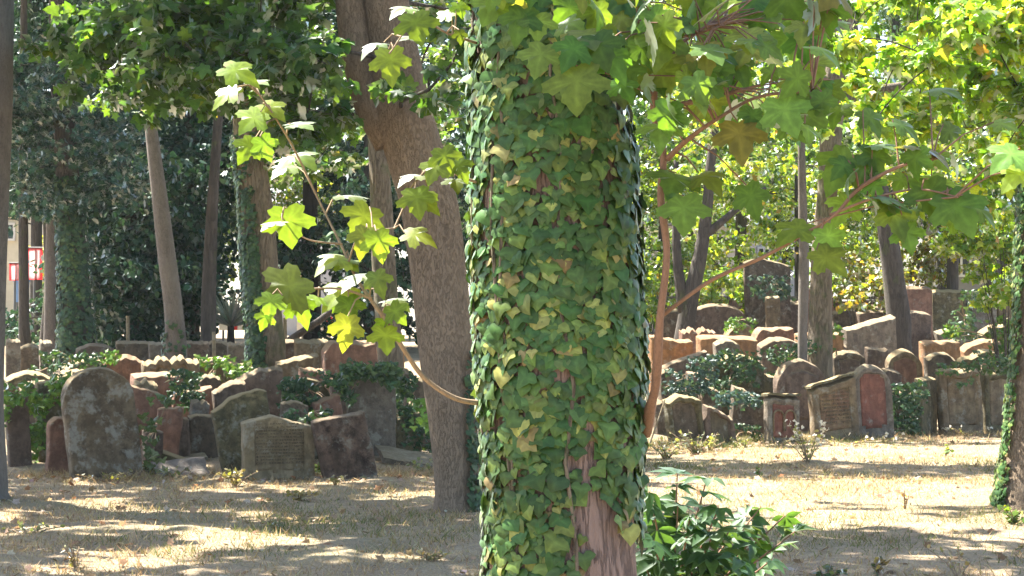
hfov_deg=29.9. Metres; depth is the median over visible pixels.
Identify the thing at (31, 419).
gravestone
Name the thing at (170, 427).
gravestone
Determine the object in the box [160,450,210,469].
fallen slab
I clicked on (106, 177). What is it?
evergreen tree
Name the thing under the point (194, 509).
fallen leaves
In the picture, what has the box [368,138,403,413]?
half hidden tree
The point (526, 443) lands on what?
climbing ivy
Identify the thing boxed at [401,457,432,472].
weed
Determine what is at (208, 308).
slim dark tree
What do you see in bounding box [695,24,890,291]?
leafy tree
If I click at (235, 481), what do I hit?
weed
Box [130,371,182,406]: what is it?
gravestone
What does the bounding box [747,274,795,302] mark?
ivy clump
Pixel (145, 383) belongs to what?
gravestone
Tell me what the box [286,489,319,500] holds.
weed
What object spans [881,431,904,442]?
dry weeds
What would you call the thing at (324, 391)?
gravestone
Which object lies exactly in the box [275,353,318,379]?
gravestone
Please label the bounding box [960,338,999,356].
gravestone
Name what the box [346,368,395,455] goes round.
gravestone
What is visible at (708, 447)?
weed
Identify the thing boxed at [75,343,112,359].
gravestone
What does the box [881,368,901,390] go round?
gravestone
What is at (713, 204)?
evergreen tree
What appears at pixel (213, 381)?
gravestone
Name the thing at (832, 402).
gravestone
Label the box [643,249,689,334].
shrub
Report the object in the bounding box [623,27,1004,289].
leafy tree
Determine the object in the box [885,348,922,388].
gravestone
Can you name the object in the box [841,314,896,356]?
gravestone
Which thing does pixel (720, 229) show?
white house
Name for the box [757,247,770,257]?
window
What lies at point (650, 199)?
sunlit tree
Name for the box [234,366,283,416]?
gravestone
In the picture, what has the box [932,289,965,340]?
gravestone
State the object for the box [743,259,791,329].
gravestone
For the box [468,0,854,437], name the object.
sycamore shoot
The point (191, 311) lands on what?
evergreen tree
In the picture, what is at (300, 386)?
ivy clump
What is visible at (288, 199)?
sunlit tree
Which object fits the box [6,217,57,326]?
cream house
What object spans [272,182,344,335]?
white house
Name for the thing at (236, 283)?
sky
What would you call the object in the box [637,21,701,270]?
leafy tree
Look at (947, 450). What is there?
weed
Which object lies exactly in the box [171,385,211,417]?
gravestone
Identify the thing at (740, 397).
ivy clump
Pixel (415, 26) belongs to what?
sycamore twig
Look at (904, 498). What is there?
dry stalks
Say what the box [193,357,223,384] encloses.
gravestone
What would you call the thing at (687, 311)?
forked dark tree
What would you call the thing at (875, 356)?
gravestone
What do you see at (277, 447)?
gravestone
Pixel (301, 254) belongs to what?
evergreen tree
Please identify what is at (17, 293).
wheeled bin
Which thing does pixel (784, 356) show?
ivy clump
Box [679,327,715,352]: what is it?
gravestone
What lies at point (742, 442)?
weed
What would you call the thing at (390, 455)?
fallen slab
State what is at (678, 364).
gravestone
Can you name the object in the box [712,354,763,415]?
gravestone
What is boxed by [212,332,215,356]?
post
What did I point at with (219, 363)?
ivy clump
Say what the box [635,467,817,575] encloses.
leafy shrub
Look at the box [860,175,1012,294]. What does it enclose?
grey house
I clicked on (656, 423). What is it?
dead stick
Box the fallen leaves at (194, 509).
[0,433,1023,575]
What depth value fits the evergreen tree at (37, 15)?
40.33 m
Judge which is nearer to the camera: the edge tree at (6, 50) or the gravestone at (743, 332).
the edge tree at (6, 50)
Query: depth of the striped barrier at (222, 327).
45.97 m
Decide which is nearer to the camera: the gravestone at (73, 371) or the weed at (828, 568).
the weed at (828, 568)
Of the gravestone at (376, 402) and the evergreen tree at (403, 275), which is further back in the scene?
the evergreen tree at (403, 275)
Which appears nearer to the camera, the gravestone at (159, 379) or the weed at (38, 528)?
the weed at (38, 528)
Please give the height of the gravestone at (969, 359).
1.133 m
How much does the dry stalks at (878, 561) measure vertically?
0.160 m
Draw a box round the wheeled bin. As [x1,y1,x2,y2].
[16,280,29,310]
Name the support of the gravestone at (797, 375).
on the ground at (424, 567)
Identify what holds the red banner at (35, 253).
on the ground at (424, 567)
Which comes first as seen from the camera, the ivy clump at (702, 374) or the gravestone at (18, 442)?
the gravestone at (18, 442)
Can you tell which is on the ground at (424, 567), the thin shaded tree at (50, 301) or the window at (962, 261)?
the thin shaded tree at (50, 301)
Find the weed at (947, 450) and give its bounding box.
[943,444,953,455]
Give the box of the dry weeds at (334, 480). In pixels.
[327,474,347,484]
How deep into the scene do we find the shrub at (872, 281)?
36.84 m
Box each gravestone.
[4,370,49,438]
[4,397,31,466]
[5,338,20,377]
[19,380,44,442]
[20,343,38,370]
[35,380,61,462]
[39,339,52,376]
[45,416,68,474]
[57,369,83,379]
[58,356,103,373]
[61,367,142,478]
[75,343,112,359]
[104,354,140,382]
[115,340,148,361]
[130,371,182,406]
[130,384,161,448]
[133,378,157,391]
[141,354,199,386]
[141,429,162,463]
[148,341,165,360]
[155,406,183,454]
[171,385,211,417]
[179,417,189,455]
[187,340,209,359]
[187,413,217,457]
[189,399,209,414]
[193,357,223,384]
[199,374,220,409]
[209,340,226,357]
[210,388,269,471]
[211,379,245,408]
[223,362,252,382]
[227,342,244,362]
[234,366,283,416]
[240,414,314,480]
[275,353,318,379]
[280,400,307,423]
[281,377,329,458]
[285,339,293,358]
[294,338,327,367]
[298,367,324,380]
[310,410,377,478]
[312,393,342,416]
[321,340,376,392]
[329,378,346,413]
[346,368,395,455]
[395,411,422,451]
[403,367,413,397]
[404,377,424,405]
[408,402,430,449]
[648,335,692,392]
[653,400,666,434]
[658,369,684,399]
[662,350,709,385]
[662,393,704,447]
[663,308,677,338]
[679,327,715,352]
[685,371,711,398]
[694,304,744,334]
[696,335,757,357]
[698,387,721,411]
[702,404,736,446]
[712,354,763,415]
[713,338,739,354]
[723,323,751,335]
[729,384,763,436]
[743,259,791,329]
[751,327,793,342]
[757,337,797,375]
[761,393,801,443]
[764,374,773,392]
[765,296,780,327]
[773,358,824,430]
[790,300,797,339]
[794,332,843,352]
[804,371,859,440]
[807,288,832,331]
[832,309,855,332]
[833,350,864,376]
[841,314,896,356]
[853,364,893,439]
[856,310,931,358]
[864,347,888,368]
[878,296,884,310]
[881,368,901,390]
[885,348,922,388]
[892,391,910,429]
[906,286,932,340]
[914,376,936,434]
[918,340,960,376]
[923,352,955,378]
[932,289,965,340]
[933,323,970,346]
[935,368,983,434]
[956,355,989,371]
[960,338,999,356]
[969,295,996,341]
[970,349,994,369]
[977,324,1010,344]
[979,369,1010,433]
[997,298,1012,323]
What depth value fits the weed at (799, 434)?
22.54 m
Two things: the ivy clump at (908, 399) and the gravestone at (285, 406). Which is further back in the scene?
the ivy clump at (908, 399)
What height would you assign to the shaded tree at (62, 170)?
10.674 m
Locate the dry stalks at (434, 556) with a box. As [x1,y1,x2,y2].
[415,548,451,561]
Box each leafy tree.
[8,0,104,336]
[102,0,272,325]
[321,0,469,279]
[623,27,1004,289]
[625,0,764,261]
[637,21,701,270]
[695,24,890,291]
[844,0,973,269]
[923,67,1019,289]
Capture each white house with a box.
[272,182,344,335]
[639,179,762,334]
[747,161,793,300]
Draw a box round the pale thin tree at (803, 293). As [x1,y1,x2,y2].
[798,141,808,360]
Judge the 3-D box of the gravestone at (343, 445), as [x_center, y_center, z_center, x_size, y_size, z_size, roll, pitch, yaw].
[-1.766,1.729,20.276,0.585,0.815,0.184,-12,-2,-24]
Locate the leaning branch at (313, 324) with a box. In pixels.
[287,284,362,339]
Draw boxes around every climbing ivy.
[51,175,97,370]
[160,320,190,359]
[229,134,267,369]
[459,0,651,575]
[464,350,482,512]
[989,183,1023,506]
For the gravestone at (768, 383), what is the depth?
29.36 m
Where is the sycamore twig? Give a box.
[361,1,476,220]
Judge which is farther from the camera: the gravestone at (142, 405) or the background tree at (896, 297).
the background tree at (896, 297)
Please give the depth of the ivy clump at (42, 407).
21.70 m
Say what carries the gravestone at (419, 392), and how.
on the ground at (424, 567)
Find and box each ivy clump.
[4,379,36,426]
[28,349,106,378]
[28,373,70,462]
[100,349,122,365]
[164,368,206,413]
[193,354,229,381]
[222,357,253,378]
[275,370,354,416]
[283,405,333,424]
[333,357,403,407]
[396,371,431,452]
[661,354,720,397]
[706,348,765,398]
[711,389,763,410]
[723,316,757,333]
[734,423,763,440]
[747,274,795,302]
[766,336,836,375]
[832,323,844,339]
[891,379,930,435]
[935,350,1009,389]
[941,315,1014,365]
[948,289,982,343]
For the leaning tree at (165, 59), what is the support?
on the ground at (424, 567)
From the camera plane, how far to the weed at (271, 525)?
15.29 m
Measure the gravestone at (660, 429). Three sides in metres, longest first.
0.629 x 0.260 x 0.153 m
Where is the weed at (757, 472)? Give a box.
[754,466,762,476]
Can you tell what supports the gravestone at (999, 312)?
on the ground at (424, 567)
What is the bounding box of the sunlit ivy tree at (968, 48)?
[813,0,1023,509]
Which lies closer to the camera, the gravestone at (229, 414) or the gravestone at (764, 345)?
the gravestone at (229, 414)
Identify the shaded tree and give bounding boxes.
[43,89,56,355]
[49,0,93,362]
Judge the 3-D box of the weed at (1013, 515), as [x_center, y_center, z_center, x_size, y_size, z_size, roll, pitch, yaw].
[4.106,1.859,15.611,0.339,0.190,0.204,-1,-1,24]
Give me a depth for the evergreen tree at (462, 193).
43.74 m
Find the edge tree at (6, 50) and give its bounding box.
[0,0,13,501]
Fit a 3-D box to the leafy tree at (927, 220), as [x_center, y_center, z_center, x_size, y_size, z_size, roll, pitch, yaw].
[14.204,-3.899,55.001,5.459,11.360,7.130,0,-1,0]
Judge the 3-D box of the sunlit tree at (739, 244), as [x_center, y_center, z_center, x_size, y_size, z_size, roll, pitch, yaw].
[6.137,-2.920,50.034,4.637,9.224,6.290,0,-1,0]
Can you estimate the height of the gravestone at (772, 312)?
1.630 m
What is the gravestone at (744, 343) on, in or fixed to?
on the ground at (424, 567)
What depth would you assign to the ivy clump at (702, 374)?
28.01 m
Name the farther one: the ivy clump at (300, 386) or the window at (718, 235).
the window at (718, 235)
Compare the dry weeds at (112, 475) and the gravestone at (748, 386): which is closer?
the dry weeds at (112, 475)
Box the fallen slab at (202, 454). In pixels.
[183,452,207,460]
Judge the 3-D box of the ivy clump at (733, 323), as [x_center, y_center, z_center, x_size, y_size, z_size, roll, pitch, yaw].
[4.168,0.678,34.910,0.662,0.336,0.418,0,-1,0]
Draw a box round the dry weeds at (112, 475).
[75,469,132,482]
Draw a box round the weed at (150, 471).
[142,462,156,475]
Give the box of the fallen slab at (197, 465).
[151,457,209,475]
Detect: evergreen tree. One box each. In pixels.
[5,0,112,345]
[8,0,164,345]
[13,0,189,252]
[29,114,240,349]
[138,106,276,335]
[223,4,404,339]
[310,61,469,344]
[433,0,470,309]
[650,15,734,291]
[961,73,1014,287]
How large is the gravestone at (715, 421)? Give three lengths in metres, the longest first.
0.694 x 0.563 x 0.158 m
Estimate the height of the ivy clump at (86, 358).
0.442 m
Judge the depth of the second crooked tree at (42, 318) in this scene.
36.96 m
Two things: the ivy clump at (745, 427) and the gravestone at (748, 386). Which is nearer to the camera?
the ivy clump at (745, 427)
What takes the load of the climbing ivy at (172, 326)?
attached to the curved tree at (171, 289)
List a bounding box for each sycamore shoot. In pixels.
[212,60,478,405]
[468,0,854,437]
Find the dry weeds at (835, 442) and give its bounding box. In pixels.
[809,433,873,445]
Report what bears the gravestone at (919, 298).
on the ground at (424, 567)
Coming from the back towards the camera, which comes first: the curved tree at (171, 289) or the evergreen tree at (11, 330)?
the evergreen tree at (11, 330)
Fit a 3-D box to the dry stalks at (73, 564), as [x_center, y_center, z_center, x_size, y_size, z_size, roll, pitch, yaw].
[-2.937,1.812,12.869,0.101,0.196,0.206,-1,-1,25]
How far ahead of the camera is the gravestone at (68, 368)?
26.33 m
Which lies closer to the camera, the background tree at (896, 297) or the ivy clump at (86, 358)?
the ivy clump at (86, 358)
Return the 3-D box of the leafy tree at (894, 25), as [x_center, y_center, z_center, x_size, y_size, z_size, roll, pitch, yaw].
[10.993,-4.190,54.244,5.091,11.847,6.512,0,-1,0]
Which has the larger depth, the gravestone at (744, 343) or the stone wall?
the stone wall
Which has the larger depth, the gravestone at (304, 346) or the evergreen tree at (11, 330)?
the evergreen tree at (11, 330)
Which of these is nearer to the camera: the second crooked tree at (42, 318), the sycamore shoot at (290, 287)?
the sycamore shoot at (290, 287)
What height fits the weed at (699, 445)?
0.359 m
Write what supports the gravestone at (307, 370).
on the ground at (424, 567)
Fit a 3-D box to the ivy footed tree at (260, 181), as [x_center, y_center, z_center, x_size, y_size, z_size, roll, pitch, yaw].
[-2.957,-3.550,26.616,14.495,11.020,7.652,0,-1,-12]
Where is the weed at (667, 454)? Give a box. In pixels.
[649,435,689,458]
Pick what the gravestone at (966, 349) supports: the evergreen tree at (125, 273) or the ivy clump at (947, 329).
the ivy clump at (947, 329)
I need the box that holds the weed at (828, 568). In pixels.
[811,564,847,575]
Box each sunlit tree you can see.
[203,171,357,336]
[627,0,723,310]
[679,39,816,295]
[740,40,921,307]
[859,87,1015,289]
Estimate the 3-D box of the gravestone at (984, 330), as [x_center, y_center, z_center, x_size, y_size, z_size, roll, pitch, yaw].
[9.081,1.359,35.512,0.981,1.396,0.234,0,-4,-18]
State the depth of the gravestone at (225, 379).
25.34 m
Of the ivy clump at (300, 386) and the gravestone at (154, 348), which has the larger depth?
the gravestone at (154, 348)
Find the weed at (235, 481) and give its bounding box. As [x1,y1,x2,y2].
[216,467,257,485]
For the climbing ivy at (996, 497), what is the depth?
16.91 m
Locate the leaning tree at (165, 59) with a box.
[18,0,480,512]
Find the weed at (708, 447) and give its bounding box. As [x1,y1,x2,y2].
[669,432,724,451]
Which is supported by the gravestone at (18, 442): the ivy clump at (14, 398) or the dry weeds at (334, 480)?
the ivy clump at (14, 398)
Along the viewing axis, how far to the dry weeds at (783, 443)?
25.90 m
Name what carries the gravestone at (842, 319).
on the ground at (424, 567)
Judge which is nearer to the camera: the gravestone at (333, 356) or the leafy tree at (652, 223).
the gravestone at (333, 356)
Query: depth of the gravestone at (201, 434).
22.32 m
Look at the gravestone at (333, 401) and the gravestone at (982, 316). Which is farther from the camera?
the gravestone at (982, 316)
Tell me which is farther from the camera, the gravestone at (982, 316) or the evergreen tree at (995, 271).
the evergreen tree at (995, 271)
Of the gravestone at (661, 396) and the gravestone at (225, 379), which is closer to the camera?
the gravestone at (225, 379)
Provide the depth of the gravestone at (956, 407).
28.74 m
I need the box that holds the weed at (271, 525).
[260,521,283,529]
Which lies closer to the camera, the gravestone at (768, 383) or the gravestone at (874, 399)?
the gravestone at (874, 399)
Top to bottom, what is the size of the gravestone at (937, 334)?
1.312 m
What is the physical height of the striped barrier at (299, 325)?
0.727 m
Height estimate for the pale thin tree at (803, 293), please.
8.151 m
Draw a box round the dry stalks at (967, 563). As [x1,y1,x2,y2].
[926,544,972,575]
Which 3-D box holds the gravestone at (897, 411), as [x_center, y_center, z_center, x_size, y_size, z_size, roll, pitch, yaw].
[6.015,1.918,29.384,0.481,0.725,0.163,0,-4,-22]
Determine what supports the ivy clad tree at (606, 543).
on the ground at (424, 567)
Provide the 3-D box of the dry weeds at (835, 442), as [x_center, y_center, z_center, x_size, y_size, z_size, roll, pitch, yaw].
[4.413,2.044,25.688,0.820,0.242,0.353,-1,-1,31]
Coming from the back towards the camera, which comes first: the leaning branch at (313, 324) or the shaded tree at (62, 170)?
the shaded tree at (62, 170)
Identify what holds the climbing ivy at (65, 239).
attached to the shaded tree at (62, 170)
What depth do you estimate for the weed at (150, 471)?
20.71 m
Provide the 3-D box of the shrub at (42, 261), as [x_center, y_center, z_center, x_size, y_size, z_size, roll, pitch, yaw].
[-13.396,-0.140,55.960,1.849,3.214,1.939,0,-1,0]
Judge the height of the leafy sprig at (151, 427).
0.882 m
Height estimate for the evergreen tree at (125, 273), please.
8.559 m
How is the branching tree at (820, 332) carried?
on the ground at (424, 567)
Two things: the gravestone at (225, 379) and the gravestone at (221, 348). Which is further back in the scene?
the gravestone at (221, 348)
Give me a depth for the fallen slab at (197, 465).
20.91 m
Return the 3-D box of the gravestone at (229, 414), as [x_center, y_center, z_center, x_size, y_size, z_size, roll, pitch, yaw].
[-2.952,1.645,21.207,0.648,1.025,0.176,-8,-6,-24]
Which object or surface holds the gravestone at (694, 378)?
on the ground at (424, 567)
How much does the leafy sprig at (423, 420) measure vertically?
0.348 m
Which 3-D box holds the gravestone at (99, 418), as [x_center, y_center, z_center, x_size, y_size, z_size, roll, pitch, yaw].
[-4.386,1.488,20.495,0.779,1.300,0.214,-5,-3,-30]
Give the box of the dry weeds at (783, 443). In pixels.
[762,435,792,446]
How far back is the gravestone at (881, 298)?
40.10 m
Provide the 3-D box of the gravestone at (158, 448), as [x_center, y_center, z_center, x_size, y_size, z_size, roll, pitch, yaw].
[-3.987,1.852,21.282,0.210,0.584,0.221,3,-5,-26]
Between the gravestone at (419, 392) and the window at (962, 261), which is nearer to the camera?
the gravestone at (419, 392)
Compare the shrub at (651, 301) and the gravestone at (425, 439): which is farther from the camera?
the shrub at (651, 301)
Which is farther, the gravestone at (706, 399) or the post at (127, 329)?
the post at (127, 329)
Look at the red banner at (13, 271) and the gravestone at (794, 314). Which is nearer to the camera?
the gravestone at (794, 314)
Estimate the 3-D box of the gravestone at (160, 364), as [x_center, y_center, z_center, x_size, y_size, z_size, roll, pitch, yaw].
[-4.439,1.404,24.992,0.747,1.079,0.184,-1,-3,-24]
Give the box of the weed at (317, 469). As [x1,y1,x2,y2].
[315,463,321,475]
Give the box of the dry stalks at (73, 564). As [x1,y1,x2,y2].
[60,544,83,568]
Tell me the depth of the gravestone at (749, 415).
27.55 m
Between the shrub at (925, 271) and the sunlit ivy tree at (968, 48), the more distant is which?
the shrub at (925, 271)
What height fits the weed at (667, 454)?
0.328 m
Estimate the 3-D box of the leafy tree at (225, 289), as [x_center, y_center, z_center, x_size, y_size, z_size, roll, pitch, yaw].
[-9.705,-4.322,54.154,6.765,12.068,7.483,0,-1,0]
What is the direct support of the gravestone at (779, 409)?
on the ground at (424, 567)
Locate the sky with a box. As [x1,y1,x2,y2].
[47,0,1019,328]
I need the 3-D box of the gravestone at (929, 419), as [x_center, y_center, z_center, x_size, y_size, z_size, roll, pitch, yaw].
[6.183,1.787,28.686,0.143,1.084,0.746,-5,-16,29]
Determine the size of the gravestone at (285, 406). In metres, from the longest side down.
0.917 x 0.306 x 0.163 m
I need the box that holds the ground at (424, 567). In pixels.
[0,329,1023,575]
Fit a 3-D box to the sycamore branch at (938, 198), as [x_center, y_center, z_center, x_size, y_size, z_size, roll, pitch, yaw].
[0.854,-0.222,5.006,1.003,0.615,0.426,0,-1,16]
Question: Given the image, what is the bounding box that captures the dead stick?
[649,400,664,443]
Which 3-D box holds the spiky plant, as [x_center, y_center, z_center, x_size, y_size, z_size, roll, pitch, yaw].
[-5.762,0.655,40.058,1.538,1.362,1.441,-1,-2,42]
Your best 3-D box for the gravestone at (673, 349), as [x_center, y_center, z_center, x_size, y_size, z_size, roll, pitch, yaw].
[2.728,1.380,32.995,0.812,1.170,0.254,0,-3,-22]
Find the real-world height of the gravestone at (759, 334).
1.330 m
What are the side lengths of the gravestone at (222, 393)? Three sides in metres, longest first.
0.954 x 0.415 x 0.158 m
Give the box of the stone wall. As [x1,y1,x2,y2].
[656,296,875,322]
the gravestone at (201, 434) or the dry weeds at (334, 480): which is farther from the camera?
the gravestone at (201, 434)
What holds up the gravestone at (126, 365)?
on the ground at (424, 567)
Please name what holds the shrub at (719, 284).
on the ground at (424, 567)
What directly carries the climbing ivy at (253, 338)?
attached to the ivy footed tree at (260, 181)
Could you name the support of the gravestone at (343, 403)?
on the ground at (424, 567)
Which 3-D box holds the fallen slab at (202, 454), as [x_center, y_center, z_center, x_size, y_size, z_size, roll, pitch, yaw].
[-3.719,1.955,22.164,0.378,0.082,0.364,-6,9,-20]
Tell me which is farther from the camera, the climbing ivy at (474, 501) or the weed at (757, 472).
the weed at (757, 472)
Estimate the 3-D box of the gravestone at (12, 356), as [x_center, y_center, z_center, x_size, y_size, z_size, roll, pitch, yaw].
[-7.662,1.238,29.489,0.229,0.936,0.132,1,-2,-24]
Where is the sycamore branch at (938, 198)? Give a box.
[664,88,1023,316]
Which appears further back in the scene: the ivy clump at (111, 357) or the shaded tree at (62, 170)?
the shaded tree at (62, 170)
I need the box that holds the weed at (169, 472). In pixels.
[156,465,190,476]
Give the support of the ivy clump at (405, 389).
on the ground at (424, 567)
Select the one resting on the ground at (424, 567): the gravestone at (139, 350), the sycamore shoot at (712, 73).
the gravestone at (139, 350)
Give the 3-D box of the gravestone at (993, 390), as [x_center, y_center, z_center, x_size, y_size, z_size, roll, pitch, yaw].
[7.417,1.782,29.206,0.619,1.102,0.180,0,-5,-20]
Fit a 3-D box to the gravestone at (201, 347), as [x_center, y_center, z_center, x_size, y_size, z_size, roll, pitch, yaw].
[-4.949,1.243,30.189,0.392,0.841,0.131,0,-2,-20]
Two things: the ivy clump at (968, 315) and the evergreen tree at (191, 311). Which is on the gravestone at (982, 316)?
the ivy clump at (968, 315)
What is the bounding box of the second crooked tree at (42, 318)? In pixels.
[39,67,45,339]
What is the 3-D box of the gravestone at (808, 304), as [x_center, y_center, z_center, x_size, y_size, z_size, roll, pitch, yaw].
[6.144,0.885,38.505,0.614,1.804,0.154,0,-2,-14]
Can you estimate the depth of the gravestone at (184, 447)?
22.16 m
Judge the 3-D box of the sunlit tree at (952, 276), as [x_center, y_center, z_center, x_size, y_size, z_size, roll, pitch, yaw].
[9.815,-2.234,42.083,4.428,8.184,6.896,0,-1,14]
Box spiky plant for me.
[198,292,243,342]
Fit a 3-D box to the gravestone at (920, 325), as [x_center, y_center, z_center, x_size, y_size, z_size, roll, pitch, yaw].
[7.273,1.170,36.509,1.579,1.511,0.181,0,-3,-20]
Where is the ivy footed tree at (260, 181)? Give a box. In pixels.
[77,0,475,366]
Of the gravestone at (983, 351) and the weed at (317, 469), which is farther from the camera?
the gravestone at (983, 351)
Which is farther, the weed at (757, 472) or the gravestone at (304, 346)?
the gravestone at (304, 346)
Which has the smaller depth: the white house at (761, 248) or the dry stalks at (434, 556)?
the dry stalks at (434, 556)
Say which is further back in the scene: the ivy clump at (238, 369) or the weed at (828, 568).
the ivy clump at (238, 369)
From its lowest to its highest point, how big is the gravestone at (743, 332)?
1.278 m
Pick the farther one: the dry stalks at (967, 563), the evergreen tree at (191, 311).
the evergreen tree at (191, 311)
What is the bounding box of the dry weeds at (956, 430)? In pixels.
[940,424,992,435]
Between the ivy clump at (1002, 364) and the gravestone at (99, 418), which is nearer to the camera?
the gravestone at (99, 418)
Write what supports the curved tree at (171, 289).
on the ground at (424, 567)
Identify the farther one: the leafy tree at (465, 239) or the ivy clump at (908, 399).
the leafy tree at (465, 239)
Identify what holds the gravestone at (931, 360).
on the ground at (424, 567)
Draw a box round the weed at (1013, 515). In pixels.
[997,504,1023,523]
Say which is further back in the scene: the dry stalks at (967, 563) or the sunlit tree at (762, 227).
the sunlit tree at (762, 227)
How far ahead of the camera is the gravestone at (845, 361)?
31.76 m
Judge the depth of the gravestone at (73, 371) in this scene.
24.67 m
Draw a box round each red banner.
[9,262,17,337]
[28,247,42,341]
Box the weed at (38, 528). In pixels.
[0,520,71,533]
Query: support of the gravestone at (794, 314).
on the ground at (424, 567)
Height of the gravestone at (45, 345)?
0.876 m
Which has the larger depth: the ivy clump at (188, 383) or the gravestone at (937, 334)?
the gravestone at (937, 334)
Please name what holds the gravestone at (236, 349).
on the ground at (424, 567)
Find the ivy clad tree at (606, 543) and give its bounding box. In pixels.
[474,17,637,575]
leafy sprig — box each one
[137,393,175,471]
[407,398,428,433]
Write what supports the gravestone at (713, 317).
on the ground at (424, 567)
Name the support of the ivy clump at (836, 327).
on the gravestone at (838, 343)
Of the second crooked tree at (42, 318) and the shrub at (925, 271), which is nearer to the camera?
the second crooked tree at (42, 318)
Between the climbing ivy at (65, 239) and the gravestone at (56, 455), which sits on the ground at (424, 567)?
the gravestone at (56, 455)
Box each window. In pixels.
[8,223,15,240]
[718,235,734,250]
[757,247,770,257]
[959,257,971,276]
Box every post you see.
[126,316,129,340]
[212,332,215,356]
[283,318,286,338]
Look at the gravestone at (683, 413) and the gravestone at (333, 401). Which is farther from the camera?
the gravestone at (683, 413)
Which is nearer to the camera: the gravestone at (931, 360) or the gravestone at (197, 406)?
the gravestone at (197, 406)
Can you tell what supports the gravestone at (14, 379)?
on the ground at (424, 567)
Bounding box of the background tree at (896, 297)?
[853,20,924,351]
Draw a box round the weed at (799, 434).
[779,419,825,461]
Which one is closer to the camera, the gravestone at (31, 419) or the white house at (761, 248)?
the gravestone at (31, 419)
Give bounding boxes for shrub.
[28,235,43,288]
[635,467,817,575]
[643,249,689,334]
[698,267,744,313]
[832,253,908,325]
[876,233,976,289]
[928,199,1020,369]
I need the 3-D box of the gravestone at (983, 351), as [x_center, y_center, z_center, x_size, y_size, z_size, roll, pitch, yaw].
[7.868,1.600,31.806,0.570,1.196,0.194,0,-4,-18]
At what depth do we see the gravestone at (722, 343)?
30.57 m
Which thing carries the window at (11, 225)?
in the cream house at (12, 250)
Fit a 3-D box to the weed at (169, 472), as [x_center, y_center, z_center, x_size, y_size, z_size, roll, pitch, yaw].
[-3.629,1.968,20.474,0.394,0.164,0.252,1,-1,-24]
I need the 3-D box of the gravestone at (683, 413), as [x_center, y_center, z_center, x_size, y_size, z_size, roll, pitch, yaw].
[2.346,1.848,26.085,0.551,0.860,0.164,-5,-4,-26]
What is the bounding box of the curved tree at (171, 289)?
[143,104,186,359]
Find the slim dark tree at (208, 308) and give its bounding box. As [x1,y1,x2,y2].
[200,111,222,341]
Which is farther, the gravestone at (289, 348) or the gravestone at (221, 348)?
the gravestone at (221, 348)
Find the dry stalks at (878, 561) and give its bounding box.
[871,556,891,575]
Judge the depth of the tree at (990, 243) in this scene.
29.84 m
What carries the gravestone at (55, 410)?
on the ground at (424, 567)
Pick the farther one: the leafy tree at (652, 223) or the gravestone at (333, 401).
the leafy tree at (652, 223)
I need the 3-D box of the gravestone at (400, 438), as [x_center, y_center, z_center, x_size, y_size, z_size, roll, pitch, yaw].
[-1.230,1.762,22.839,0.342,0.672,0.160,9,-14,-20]
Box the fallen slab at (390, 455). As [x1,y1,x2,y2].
[374,444,432,466]
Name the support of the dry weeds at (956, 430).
on the ground at (424, 567)
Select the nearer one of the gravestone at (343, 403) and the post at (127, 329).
the gravestone at (343, 403)
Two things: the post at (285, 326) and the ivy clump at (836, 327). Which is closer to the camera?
the post at (285, 326)
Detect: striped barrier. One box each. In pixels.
[219,324,242,340]
[297,317,332,338]
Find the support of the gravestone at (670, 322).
on the ground at (424, 567)
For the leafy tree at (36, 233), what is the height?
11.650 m
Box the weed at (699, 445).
[666,429,717,454]
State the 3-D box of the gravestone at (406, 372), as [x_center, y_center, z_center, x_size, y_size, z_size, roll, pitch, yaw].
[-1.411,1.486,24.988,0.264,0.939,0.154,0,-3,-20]
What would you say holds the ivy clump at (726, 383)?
attached to the gravestone at (748, 386)
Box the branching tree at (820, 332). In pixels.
[639,0,996,379]
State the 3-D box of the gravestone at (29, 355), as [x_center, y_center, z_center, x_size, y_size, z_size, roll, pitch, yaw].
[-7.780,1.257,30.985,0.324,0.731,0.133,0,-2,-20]
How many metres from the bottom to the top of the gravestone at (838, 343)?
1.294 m
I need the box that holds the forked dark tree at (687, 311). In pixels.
[672,11,766,339]
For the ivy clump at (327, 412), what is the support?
attached to the gravestone at (285, 406)
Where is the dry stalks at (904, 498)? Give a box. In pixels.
[901,490,909,508]
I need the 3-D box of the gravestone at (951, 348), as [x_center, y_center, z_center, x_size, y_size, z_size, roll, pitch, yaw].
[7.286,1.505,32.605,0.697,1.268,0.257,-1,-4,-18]
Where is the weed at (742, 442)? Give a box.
[730,437,751,446]
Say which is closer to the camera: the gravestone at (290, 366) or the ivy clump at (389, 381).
the ivy clump at (389, 381)

